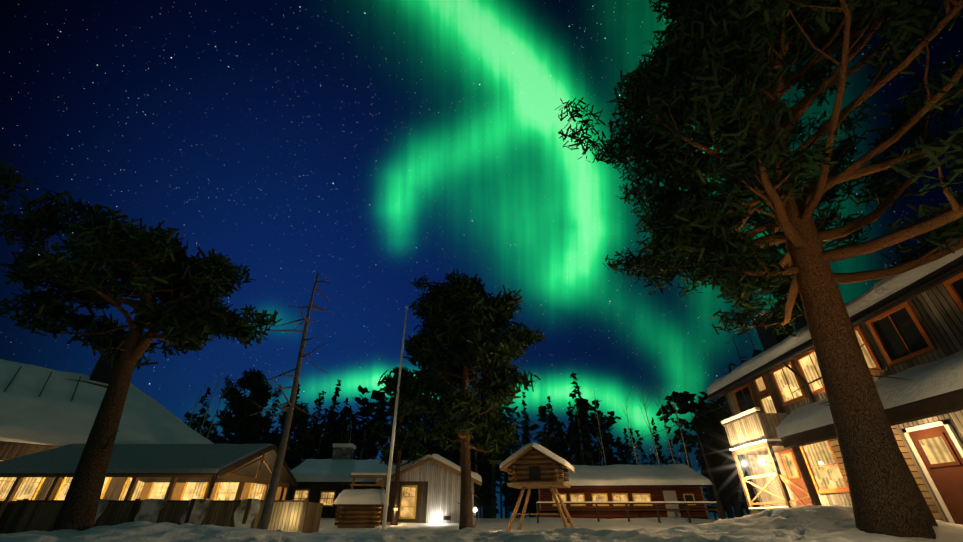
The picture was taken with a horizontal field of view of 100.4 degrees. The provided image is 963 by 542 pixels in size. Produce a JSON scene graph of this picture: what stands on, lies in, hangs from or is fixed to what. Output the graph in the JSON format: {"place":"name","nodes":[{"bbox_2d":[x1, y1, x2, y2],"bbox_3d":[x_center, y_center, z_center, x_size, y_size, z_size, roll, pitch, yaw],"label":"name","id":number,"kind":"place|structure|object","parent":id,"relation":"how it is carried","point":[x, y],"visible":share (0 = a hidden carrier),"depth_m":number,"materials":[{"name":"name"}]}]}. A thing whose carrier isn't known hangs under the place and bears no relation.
{"place":"outdoors","nodes":[
{"label":"outdoors","id":0,"kind":"place"},
{"bbox_2d":[0,517,735,533],"bbox_3d":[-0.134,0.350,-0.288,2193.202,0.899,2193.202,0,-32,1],"label":"snow ground","id":1,"kind":"structure","parent":0,"point":[497,524],"depth_m":22.00,"materials":[{"name":"white snow"}]},
{"bbox_2d":[0,351,213,500],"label":"lodge","id":2,"kind":"structure","parent":1,"relation":"on","point":[42,409],"depth_m":21.52,"materials":[{"name":"grey metal"}]},
{"bbox_2d":[0,157,281,530],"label":"pine wood","id":3,"kind":"object","parent":1,"relation":"on","point":[146,266],"visible":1,"depth_m":9.65,"materials":[{"name":"green plant"}]},
{"bbox_2d":[0,444,297,532],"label":"building","id":4,"kind":"structure","parent":1,"relation":"on","point":[203,471],"depth_m":17.74,"materials":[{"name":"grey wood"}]},
{"bbox_2d":[1,499,322,533],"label":"fence","id":5,"kind":"object","parent":1,"relation":"on","point":[302,516],"visible":0.71,"depth_m":13.98,"materials":[{"name":"brown wood"}]},
{"bbox_2d":[204,368,279,443],"bbox_3d":[-22.188,15.057,35.739,5.673,12.682,6.232,0,-32,1],"label":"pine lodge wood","id":6,"kind":"object","parent":1,"relation":"on","point":[244,408],"visible":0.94,"depth_m":36.48,"materials":[{"name":"green plant"}]},
{"bbox_2d":[259,401,316,468],"bbox_3d":[-18.986,17.889,38.417,5.096,10.640,4.599,0,-32,1],"label":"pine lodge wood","id":7,"kind":"object","parent":1,"relation":"on","point":[301,430],"visible":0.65,"depth_m":39.13,"materials":[{"name":"green plant"}]},
{"bbox_2d":[245,273,333,529],"bbox_3d":[-4.594,2.805,9.769,1.856,6.632,2.106,10,-33,-16],"label":"dead tree","id":8,"kind":"object","parent":1,"relation":"on","point":[269,501],"visible":1,"depth_m":9.53,"materials":[{"name":"brown wood"}]},
{"bbox_2d":[333,473,388,527],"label":"log well house","id":9,"kind":"structure","parent":1,"relation":"on","point":[360,508],"depth_m":20.81,"materials":[{"name":"brown wood"}]},
{"bbox_2d":[286,443,481,522],"bbox_3d":[-6.593,14.699,27.683,13.052,5.462,10.058,1,-32,-1],"label":"cabin row","id":10,"kind":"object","parent":1,"relation":"on","point":[432,495],"visible":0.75,"depth_m":24.10,"materials":[{"name":"grey wood"}]},
{"bbox_2d":[381,306,407,529],"bbox_3d":[-3.498,5.515,16.532,0.177,9.075,0.160,0,-32,1],"label":"flag pole","id":11,"kind":"object","parent":1,"relation":"on","point":[388,479],"visible":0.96,"depth_m":15.75,"materials":[{"name":"white metal"}]},
{"bbox_2d":[369,366,428,524],"bbox_3d":[-4.975,10.220,24.392,3.298,9.076,3.209,-15,-35,23],"label":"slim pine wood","id":12,"kind":"object","parent":1,"relation":"on","point":[413,450],"visible":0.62,"depth_m":24.21,"materials":[{"name":"green plant"}]},
{"bbox_2d":[189,359,688,465],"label":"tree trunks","id":13,"kind":"object","parent":1,"relation":"on","point":[637,461],"visible":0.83,"depth_m":31.41,"materials":[{"name":"green plant"}]},
{"bbox_2d":[377,269,546,529],"bbox_3d":[-0.749,5.158,18.713,7.342,11.981,7.518,26,-40,-36],"label":"pine wood","id":14,"kind":"object","parent":1,"relation":"on","point":[467,317],"visible":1,"depth_m":18.18,"materials":[{"name":"green plant"}]},
{"bbox_2d":[184,350,763,519],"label":"trees","id":15,"kind":"object","parent":1,"relation":"on","point":[714,456],"visible":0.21,"depth_m":42.95,"materials":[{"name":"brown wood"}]},
{"bbox_2d":[473,506,476,527],"bbox_3d":[-0.265,10.205,16.547,0.171,0.890,0.180,0,-32,1],"label":"yard lamp","id":16,"kind":"object","parent":1,"relation":"on","point":[475,509],"visible":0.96,"depth_m":16.62,"materials":[{"name":"grey metal"}]},
{"bbox_2d":[0,505,962,541],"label":"yard snow","id":17,"kind":"structure","parent":1,"relation":"on","point":[818,523],"depth_m":8.12,"materials":[{"name":"white snow"}]},
{"bbox_2d":[499,442,574,530],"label":"raised log storehouse","id":18,"kind":"structure","parent":1,"relation":"on","point":[529,466],"depth_m":17.19,"materials":[{"name":"brown wood"}]},
{"bbox_2d":[499,404,727,518],"bbox_3d":[6.600,14.075,28.233,0.205,6.500,26.919,11,-33,-18],"label":"power cable","id":19,"kind":"object","parent":1,"relation":"on","point":[501,513],"visible":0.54,"depth_m":37.50,"materials":[{"name":"grey metal"}]},
{"bbox_2d":[530,451,712,519],"bbox_3d":[9.230,15.641,28.914,11.620,5.142,7.207,-2,-32,4],"label":"brown cabin","id":20,"kind":"object","parent":1,"relation":"on","point":[667,482],"visible":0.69,"depth_m":26.00,"materials":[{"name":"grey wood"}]},
{"bbox_2d":[536,501,720,522],"bbox_3d":[8.270,13.726,22.638,10.300,1.250,0.140,0,-32,1],"label":"rail fence","id":21,"kind":"object","parent":1,"relation":"on","point":[626,503],"visible":0.65,"depth_m":22.84,"materials":[{"name":"brown wood"}]},
{"bbox_2d":[554,0,962,538],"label":"pine wood","id":22,"kind":"object","parent":1,"relation":"on","point":[712,62],"visible":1,"depth_m":9.61,"materials":[{"name":"green plant"}]},
{"bbox_2d":[707,233,962,526],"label":"house","id":23,"kind":"structure","parent":1,"relation":"on","point":[908,325],"depth_m":10.84,"materials":[{"name":"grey wood"}]},
{"bbox_2d":[0,0,962,516],"label":"sky","id":24,"kind":"structure","parent":0,"point":[374,147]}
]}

